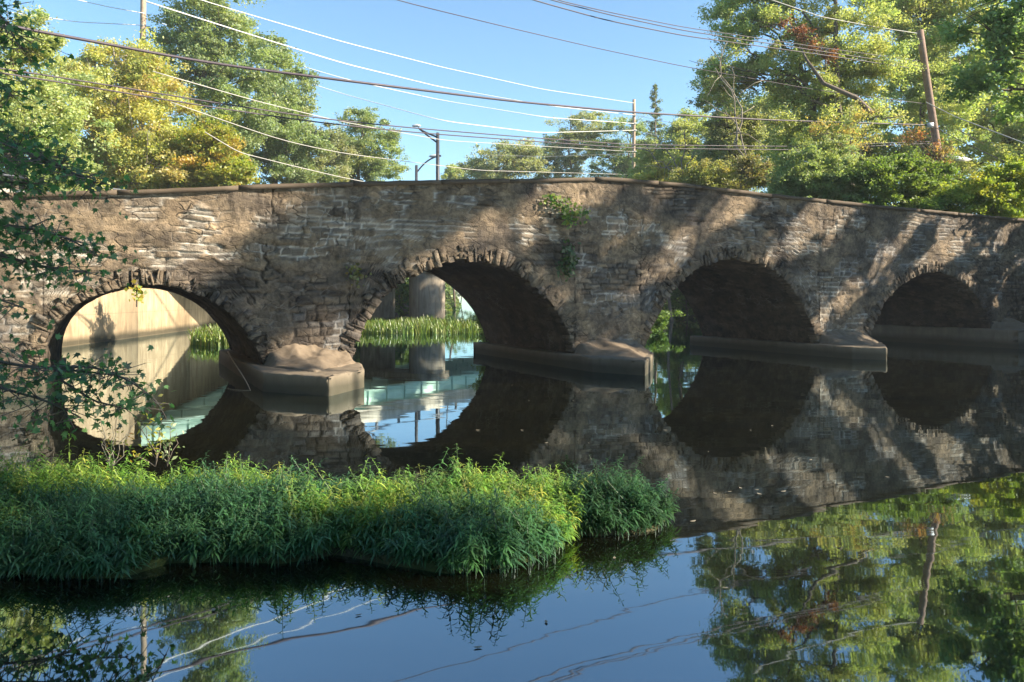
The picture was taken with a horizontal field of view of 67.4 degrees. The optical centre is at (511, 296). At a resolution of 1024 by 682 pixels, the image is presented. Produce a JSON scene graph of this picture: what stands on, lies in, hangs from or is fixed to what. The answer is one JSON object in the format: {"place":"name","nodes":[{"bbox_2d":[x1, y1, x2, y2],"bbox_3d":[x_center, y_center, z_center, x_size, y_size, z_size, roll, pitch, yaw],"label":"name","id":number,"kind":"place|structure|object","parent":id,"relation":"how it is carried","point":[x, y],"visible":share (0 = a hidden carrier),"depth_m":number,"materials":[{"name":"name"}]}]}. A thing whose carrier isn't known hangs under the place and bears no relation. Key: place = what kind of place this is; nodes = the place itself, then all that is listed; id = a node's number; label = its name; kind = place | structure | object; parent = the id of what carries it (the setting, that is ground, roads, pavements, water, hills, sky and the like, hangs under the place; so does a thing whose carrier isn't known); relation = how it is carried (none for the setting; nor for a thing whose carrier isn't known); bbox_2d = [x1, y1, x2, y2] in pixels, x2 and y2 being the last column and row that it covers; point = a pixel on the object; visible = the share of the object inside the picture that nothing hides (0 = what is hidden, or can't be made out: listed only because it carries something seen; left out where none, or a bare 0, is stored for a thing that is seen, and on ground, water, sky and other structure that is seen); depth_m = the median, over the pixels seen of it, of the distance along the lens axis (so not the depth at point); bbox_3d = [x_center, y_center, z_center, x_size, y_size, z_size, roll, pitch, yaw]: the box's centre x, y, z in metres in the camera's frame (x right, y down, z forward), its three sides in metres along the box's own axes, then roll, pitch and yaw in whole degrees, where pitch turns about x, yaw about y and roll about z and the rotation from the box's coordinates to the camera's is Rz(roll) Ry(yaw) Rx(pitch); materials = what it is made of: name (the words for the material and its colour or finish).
{"place":"outdoors","nodes":[
{"label":"outdoors","id":0,"kind":"place"},
{"bbox_2d":[185,323,228,346],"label":"grass","id":1,"kind":"structure","parent":0,"point":[210,336],"depth_m":31.62,"materials":[{"name":"green plant"}]},
{"bbox_2d":[205,132,364,181],"bbox_3d":[-11.862,-8.127,47.437,0.303,0.937,17.032,0,0,28],"label":"cable","id":2,"kind":"object","parent":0,"point":[280,162],"visible":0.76,"depth_m":44.35,"materials":[{"name":"black rubber"}]},
{"bbox_2d":[362,315,482,333],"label":"grass","id":3,"kind":"structure","parent":0,"point":[426,325],"depth_m":42.05,"materials":[{"name":"green plant"}]},
{"bbox_2d":[0,0,1017,297],"label":"sky","id":4,"kind":"structure","parent":0,"point":[395,27],"materials":[{"name":"blue"}]},
{"bbox_2d":[0,298,1023,681],"bbox_3d":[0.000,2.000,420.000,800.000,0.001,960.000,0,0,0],"label":"water","id":5,"kind":"structure","parent":0,"point":[880,538],"depth_m":6.51,"materials":[{"name":"blue liquid"}]},
{"bbox_2d":[92,408,133,467],"bbox_3d":[-4.378,1.521,8.423,0.494,0.767,0.266,0,0,-21],"label":"dry weed","id":6,"kind":"object","parent":5,"relation":"in","point":[114,443],"visible":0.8,"depth_m":8.45,"materials":[{"name":"brown plant"}]},
{"bbox_2d":[126,394,170,466],"bbox_3d":[-4.032,1.490,8.496,0.479,0.832,0.268,0,0,-22],"label":"yellow weed","id":7,"kind":"object","parent":5,"relation":"in","point":[157,440],"visible":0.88,"depth_m":8.53,"materials":[{"name":"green plant"}]},
{"bbox_2d":[158,423,184,465],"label":"leafy weed","id":8,"kind":"object","parent":5,"relation":"in","point":[168,444],"visible":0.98,"depth_m":8.61,"materials":[{"name":"green plant"}]},
{"bbox_2d":[227,351,250,390],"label":"twig","id":9,"kind":"object","parent":5,"relation":"on","point":[238,368],"visible":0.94,"depth_m":18.58,"materials":[{"name":"brown wood"}]},
{"bbox_2d":[0,523,545,578],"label":"mud bank","id":10,"kind":"structure","parent":5,"relation":"in","point":[432,566],"depth_m":5.75,"materials":[{"name":"brown soil"}]},
{"bbox_2d":[0,433,599,582],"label":"water plants","id":11,"kind":"object","parent":10,"relation":"on","point":[82,518],"visible":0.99,"depth_m":5.98,"materials":[{"name":"green plant"}]},
{"bbox_2d":[469,313,485,342],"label":"riverside bush","id":12,"kind":"object","parent":5,"relation":"in","point":[481,333],"visible":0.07,"depth_m":27.36,"materials":[{"name":"green plant"}]},
{"bbox_2d":[573,517,664,535],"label":"mud bank","id":13,"kind":"structure","parent":5,"relation":"in","point":[613,532],"depth_m":6.46,"materials":[{"name":"brown soil"}]},
{"bbox_2d":[548,454,679,539],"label":"water plants","id":14,"kind":"object","parent":13,"relation":"on","point":[617,501],"visible":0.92,"depth_m":6.59,"materials":[{"name":"green plant"}]},
{"bbox_2d":[632,99,636,167],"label":"utility pole","id":15,"kind":"object","parent":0,"point":[633,119],"visible":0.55,"depth_m":99.81,"materials":[{"name":"brown wood"}]},
{"bbox_2d":[145,1,632,114],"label":"cable","id":16,"kind":"object","parent":15,"relation":"attached to","point":[335,60],"visible":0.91,"depth_m":50.16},
{"bbox_2d":[149,27,632,132],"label":"cable","id":17,"kind":"object","parent":15,"relation":"attached to","point":[457,122],"visible":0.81,"depth_m":74.62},
{"bbox_2d":[152,71,633,151],"bbox_3d":[-0.885,-14.999,68.861,0.794,7.746,70.360,0,0,29],"label":"cable","id":18,"kind":"object","parent":15,"relation":"attached to","point":[352,123],"visible":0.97,"depth_m":49.43,"materials":[{"name":"black rubber"}]},
{"bbox_2d":[155,21,633,123],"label":"cable","id":19,"kind":"object","parent":15,"relation":"attached to","point":[456,102],"visible":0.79,"depth_m":81.52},
{"bbox_2d":[171,102,625,174],"bbox_3d":[-0.084,-12.630,69.038,2.019,6.491,69.272,0,0,29],"label":"cable","id":20,"kind":"object","parent":15,"relation":"attached to","point":[358,155],"visible":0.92,"depth_m":51.16,"materials":[{"name":"black rubber"}]},
{"bbox_2d":[202,0,631,102],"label":"cable","id":21,"kind":"object","parent":15,"relation":"attached to","point":[384,52],"visible":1,"depth_m":56.25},
{"bbox_2d":[496,153,631,156],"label":"cable","id":22,"kind":"object","parent":15,"relation":"attached to","point":[554,156],"visible":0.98,"depth_m":99.78,"materials":[{"name":"black rubber"}]},
{"bbox_2d":[640,83,672,147],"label":"conifer tree","id":23,"kind":"object","parent":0,"point":[653,104],"visible":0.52,"depth_m":95.96,"materials":[{"name":"green plant"}]},
{"bbox_2d":[395,289,1023,322],"bbox_3d":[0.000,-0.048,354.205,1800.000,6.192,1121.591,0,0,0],"label":"ground","id":24,"kind":"structure","parent":0,"point":[693,316],"depth_m":72.58,"materials":[{"name":"green plant"}]},
{"bbox_2d":[0,0,124,191],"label":"maple tree","id":25,"kind":"object","parent":24,"relation":"on","point":[54,116],"visible":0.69,"depth_m":33.51,"materials":[{"name":"green plant"}]},
{"bbox_2d":[0,56,163,190],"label":"maple tree","id":26,"kind":"object","parent":24,"relation":"on","point":[4,170],"visible":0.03,"depth_m":72.49,"materials":[{"name":"green plant"}]},
{"bbox_2d":[0,0,175,445],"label":"maple tree","id":27,"kind":"object","parent":24,"relation":"on","point":[52,165],"visible":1,"depth_m":6.86,"materials":[{"name":"green plant"}]},
{"bbox_2d":[39,27,207,194],"bbox_3d":[-28.944,-10.835,57.774,14.678,18.733,10.225,0,0,0],"label":"maple tree","id":28,"kind":"object","parent":24,"relation":"on","point":[122,112],"visible":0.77,"depth_m":56.30,"materials":[{"name":"yellow plant"}]},
{"bbox_2d":[137,0,145,185],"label":"utility pole","id":29,"kind":"object","parent":24,"relation":"on","point":[142,10],"visible":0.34,"depth_m":69.79,"materials":[{"name":"brown wood"}]},
{"bbox_2d":[12,12,143,25],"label":"cable","id":30,"kind":"object","parent":29,"relation":"attached to","point":[89,22],"visible":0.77,"depth_m":67.56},
{"bbox_2d":[79,0,143,13],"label":"cable","id":31,"kind":"object","parent":29,"relation":"attached to","point":[111,7],"visible":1,"depth_m":68.00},
{"bbox_2d":[128,112,265,189],"bbox_3d":[-23.229,-7.006,57.201,9.721,13.282,6.676,0,0,0],"label":"maple tree","id":32,"kind":"object","parent":24,"relation":"on","point":[216,164],"visible":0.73,"depth_m":55.91,"materials":[{"name":"green plant"}]},
{"bbox_2d":[140,0,302,181],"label":"tall tree","id":33,"kind":"object","parent":24,"relation":"on","point":[201,40],"visible":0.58,"depth_m":65.20,"materials":[{"name":"green plant"}]},
{"bbox_2d":[0,174,444,346],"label":"road bridge","id":34,"kind":"structure","parent":24,"relation":"on","point":[117,315],"depth_m":40.22,"materials":[{"name":"beige concrete"}]},
{"bbox_2d":[415,154,435,179],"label":"street lamp","id":35,"kind":"object","parent":34,"relation":"on","point":[417,169],"visible":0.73,"depth_m":71.93,"materials":[{"name":"metal"}]},
{"bbox_2d":[412,124,440,179],"bbox_3d":[-6.892,-8.805,62.000,2.348,10.253,0.364,0,0,0],"label":"street lamp","id":36,"kind":"object","parent":34,"relation":"on","point":[438,155],"visible":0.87,"depth_m":61.89,"materials":[{"name":"metal"}]},
{"bbox_2d":[231,30,341,184],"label":"tall tree","id":37,"kind":"object","parent":24,"relation":"on","point":[278,150],"visible":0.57,"depth_m":71.16,"materials":[{"name":"green plant"}]},
{"bbox_2d":[279,119,360,182],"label":"round tree","id":38,"kind":"object","parent":24,"relation":"on","point":[321,158],"visible":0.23,"depth_m":75.44,"materials":[{"name":"green plant"}]},
{"bbox_2d":[314,106,411,182],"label":"round tree","id":39,"kind":"object","parent":24,"relation":"on","point":[376,169],"visible":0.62,"depth_m":78.85,"materials":[{"name":"green plant"}]},
{"bbox_2d":[395,293,408,317],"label":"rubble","id":40,"kind":"object","parent":24,"relation":"on","point":[397,315],"visible":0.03,"depth_m":73.43,"materials":[{"name":"grey stone"}]},
{"bbox_2d":[440,162,468,306],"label":"distant tree","id":41,"kind":"object","parent":24,"relation":"on","point":[450,172],"visible":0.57,"depth_m":127.21,"materials":[{"name":"green plant"}]},
{"bbox_2d":[456,138,554,178],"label":"distant tree","id":42,"kind":"object","parent":24,"relation":"on","point":[520,158],"visible":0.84,"depth_m":108.07,"materials":[{"name":"green plant"}]},
{"bbox_2d":[0,177,1023,396],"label":"stone arch bridge","id":43,"kind":"structure","parent":24,"relation":"on","point":[257,274],"depth_m":21.86,"materials":[{"name":"stone"}]},
{"bbox_2d":[124,279,146,306],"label":"ivy","id":44,"kind":"object","parent":43,"relation":"attached to","point":[137,290],"visible":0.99,"depth_m":16.60,"materials":[{"name":"yellow plant"}]},
{"bbox_2d":[345,262,371,287],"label":"ivy","id":45,"kind":"object","parent":43,"relation":"attached to","point":[356,275],"visible":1,"depth_m":18.79,"materials":[{"name":"green plant"}]},
{"bbox_2d":[539,193,590,229],"bbox_3d":[1.601,-2.376,21.450,1.654,1.006,0.526,0,0,-27],"label":"ivy","id":46,"kind":"object","parent":43,"relation":"attached to","point":[575,213],"visible":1,"depth_m":21.50,"materials":[{"name":"green plant"}]},
{"bbox_2d":[555,239,580,281],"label":"ivy","id":47,"kind":"object","parent":43,"relation":"attached to","point":[568,258],"visible":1,"depth_m":21.53,"materials":[{"name":"green plant"}]},
{"bbox_2d":[395,277,694,318],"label":"undergrowth","id":48,"kind":"object","parent":24,"relation":"on","point":[402,291],"visible":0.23,"depth_m":75.76,"materials":[{"name":"green plant"}]},
{"bbox_2d":[528,109,612,178],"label":"distant tree","id":49,"kind":"object","parent":24,"relation":"on","point":[560,160],"visible":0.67,"depth_m":114.61,"materials":[{"name":"green plant"}]},
{"bbox_2d":[581,111,663,177],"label":"distant tree","id":50,"kind":"object","parent":24,"relation":"on","point":[618,161],"visible":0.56,"depth_m":111.02,"materials":[{"name":"green plant"}]},
{"bbox_2d":[612,104,711,291],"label":"understory tree","id":51,"kind":"object","parent":24,"relation":"on","point":[644,158],"visible":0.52,"depth_m":76.99,"materials":[{"name":"green plant"}]},
{"bbox_2d":[630,149,698,321],"bbox_3d":[12.663,-4.269,61.989,5.428,15.192,5.086,0,0,-35],"label":"distant tree","id":52,"kind":"object","parent":24,"relation":"on","point":[655,173],"visible":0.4,"depth_m":61.26,"materials":[{"name":"green plant"}]},
{"bbox_2d":[651,307,685,330],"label":"riverside bush","id":53,"kind":"object","parent":24,"relation":"on","point":[660,321],"visible":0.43,"depth_m":44.66,"materials":[{"name":"green plant"}]},
{"bbox_2d":[641,124,702,181],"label":"dead tree","id":54,"kind":"object","parent":24,"relation":"on","point":[666,166],"visible":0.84,"depth_m":57.99,"materials":[{"name":"grey plant"}]},
{"bbox_2d":[662,288,690,316],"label":"riverside bush","id":55,"kind":"object","parent":24,"relation":"on","point":[682,301],"visible":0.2,"depth_m":71.65,"materials":[{"name":"green plant"}]},
{"bbox_2d":[657,158,764,191],"bbox_3d":[11.853,-2.507,45.896,6.386,11.805,3.701,0,0,11],"label":"bush","id":56,"kind":"object","parent":24,"relation":"on","point":[703,174],"visible":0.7,"depth_m":45.34,"materials":[{"name":"green plant"}]},
{"bbox_2d":[668,95,779,191],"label":"understory tree","id":57,"kind":"object","parent":24,"relation":"on","point":[754,151],"depth_m":70.88,"materials":[{"name":"green plant"}]},
{"bbox_2d":[686,54,775,186],"bbox_3d":[16.002,-7.131,55.954,6.706,21.014,4.277,0,0,0],"label":"ivy covered tree","id":58,"kind":"object","parent":24,"relation":"on","point":[721,130],"visible":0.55,"depth_m":55.33,"materials":[{"name":"green plant"}]},
{"bbox_2d":[703,43,763,155],"bbox_3d":[12.945,-11.487,45.294,3.544,7.744,1.942,0,0,-15],"label":"dead tree","id":59,"kind":"object","parent":24,"relation":"on","point":[734,97],"visible":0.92,"depth_m":45.02,"materials":[{"name":"brown wood"}]},
{"bbox_2d":[730,153,775,191],"bbox_3d":[13.796,-2.451,43.118,3.407,11.538,2.700,0,0,0],"label":"bush","id":60,"kind":"object","parent":24,"relation":"on","point":[752,168],"visible":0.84,"depth_m":42.62,"materials":[{"name":"green plant"}]},
{"bbox_2d":[689,0,928,186],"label":"tall tree","id":61,"kind":"object","parent":24,"relation":"on","point":[842,76],"visible":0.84,"depth_m":49.24,"materials":[{"name":"green plant"}]},
{"bbox_2d":[772,14,840,69],"bbox_3d":[18.386,-15.815,47.560,4.363,3.445,2.322,0,0,0],"label":"red leaved vine","id":62,"kind":"object","parent":61,"relation":"attached to","point":[802,29],"visible":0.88,"depth_m":47.52,"materials":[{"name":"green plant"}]},
{"bbox_2d":[761,132,876,202],"bbox_3d":[16.046,-2.561,40.124,5.909,11.783,5.139,0,0,33],"label":"bush","id":63,"kind":"object","parent":24,"relation":"on","point":[790,177],"visible":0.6,"depth_m":39.29,"materials":[{"name":"green plant"}]},
{"bbox_2d":[731,75,908,192],"bbox_3d":[26.571,-10.541,65.903,15.668,18.145,9.058,0,0,0],"label":"understory tree","id":64,"kind":"object","parent":24,"relation":"on","point":[762,98],"visible":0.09,"depth_m":64.86,"materials":[{"name":"green plant"}]},
{"bbox_2d":[800,98,883,184],"bbox_3d":[19.736,-5.518,45.890,5.015,12.907,2.773,0,0,0],"label":"sapling","id":65,"kind":"object","parent":24,"relation":"on","point":[847,132],"visible":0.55,"depth_m":45.73,"materials":[{"name":"green plant"}]},
{"bbox_2d":[842,146,969,213],"bbox_3d":[19.930,-2.999,38.721,6.762,9.330,5.092,0,0,0],"label":"bush","id":66,"kind":"object","parent":24,"relation":"on","point":[921,185],"visible":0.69,"depth_m":38.29,"materials":[{"name":"green plant"}]},
{"bbox_2d":[842,0,1005,170],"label":"tall tree","id":67,"kind":"object","parent":24,"relation":"on","point":[940,68],"visible":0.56,"depth_m":55.09,"materials":[{"name":"green plant"}]},
{"bbox_2d":[893,121,955,168],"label":"sapling","id":68,"kind":"object","parent":24,"relation":"on","point":[937,152],"visible":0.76,"depth_m":43.77,"materials":[{"name":"green plant"}]},
{"bbox_2d":[858,39,1012,203],"bbox_3d":[34.613,-12.051,64.151,14.719,20.692,9.412,0,0,0],"label":"understory tree","id":69,"kind":"object","parent":24,"relation":"on","point":[965,167],"visible":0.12,"depth_m":62.49,"materials":[{"name":"green plant"}]},
{"bbox_2d":[929,0,1023,125],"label":"tree","id":70,"kind":"object","parent":24,"relation":"on","point":[1003,43],"visible":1,"depth_m":32.72,"materials":[{"name":"green plant"}]},
{"bbox_2d":[934,151,1023,218],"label":"bush","id":71,"kind":"object","parent":24,"relation":"on","point":[991,190],"visible":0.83,"depth_m":36.29,"materials":[{"name":"green plant"}]},
{"bbox_2d":[948,3,1023,216],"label":"understory tree","id":72,"kind":"object","parent":24,"relation":"on","point":[1008,146],"visible":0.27,"depth_m":57.49,"materials":[{"name":"green plant"}]},
{"bbox_2d":[916,29,971,184],"bbox_3d":[27.835,-11.664,49.571,2.974,11.395,1.342,0,0,0],"label":"utility pole","id":73,"kind":"object","parent":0,"point":[932,116],"visible":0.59,"depth_m":49.81,"materials":[{"name":"brown wood"}]},
{"bbox_2d":[0,68,930,146],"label":"cable","id":74,"kind":"object","parent":73,"relation":"attached to","point":[364,122],"visible":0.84,"depth_m":28.34,"materials":[{"name":"black rubber"}]},
{"bbox_2d":[5,24,926,125],"bbox_3d":[4.593,-8.943,34.786,54.555,4.524,4.659,0,0,-39],"label":"cable","id":75,"kind":"object","parent":73,"relation":"attached to","point":[206,61],"visible":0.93,"depth_m":26.81,"materials":[{"name":"black rubber"}]},
{"bbox_2d":[2,72,931,149],"bbox_3d":[4.442,-7.649,35.088,54.674,4.743,5.382,0,0,-38],"label":"cable","id":76,"kind":"object","parent":73,"relation":"attached to","point":[369,127],"visible":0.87,"depth_m":28.32,"materials":[{"name":"black rubber"}]},
{"bbox_2d":[398,0,924,103],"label":"cable","id":77,"kind":"object","parent":73,"relation":"attached to","point":[636,56],"visible":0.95,"depth_m":41.90,"materials":[{"name":"black rubber"}]},
{"bbox_2d":[533,0,920,69],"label":"cable","id":78,"kind":"object","parent":73,"relation":"attached to","point":[706,38],"visible":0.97,"depth_m":40.63,"materials":[{"name":"black rubber"}]},
{"bbox_2d":[551,0,918,65],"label":"cable","id":79,"kind":"object","parent":73,"relation":"attached to","point":[712,34],"visible":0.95,"depth_m":40.92,"materials":[{"name":"black rubber"}]},
{"bbox_2d":[559,0,918,60],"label":"cable","id":80,"kind":"object","parent":73,"relation":"attached to","point":[720,32],"visible":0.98,"depth_m":41.21,"materials":[{"name":"black rubber"}]},
{"bbox_2d":[772,0,917,33],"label":"cable","id":81,"kind":"object","parent":73,"relation":"attached to","point":[841,20],"visible":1,"depth_m":46.71,"materials":[{"name":"black rubber"}]},
{"bbox_2d":[933,126,1007,162],"bbox_3d":[25.552,-7.271,40.523,0.408,7.827,19.277,0,0,9],"label":"cable","id":82,"kind":"object","parent":73,"relation":"attached to","point":[969,145],"visible":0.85,"depth_m":43.29,"materials":[{"name":"black rubber"}]},
{"bbox_2d":[926,102,1023,142],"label":"cable","id":83,"kind":"object","parent":73,"relation":"attached to","point":[975,124],"visible":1,"depth_m":43.87,"materials":[{"name":"black rubber"}]}
]}

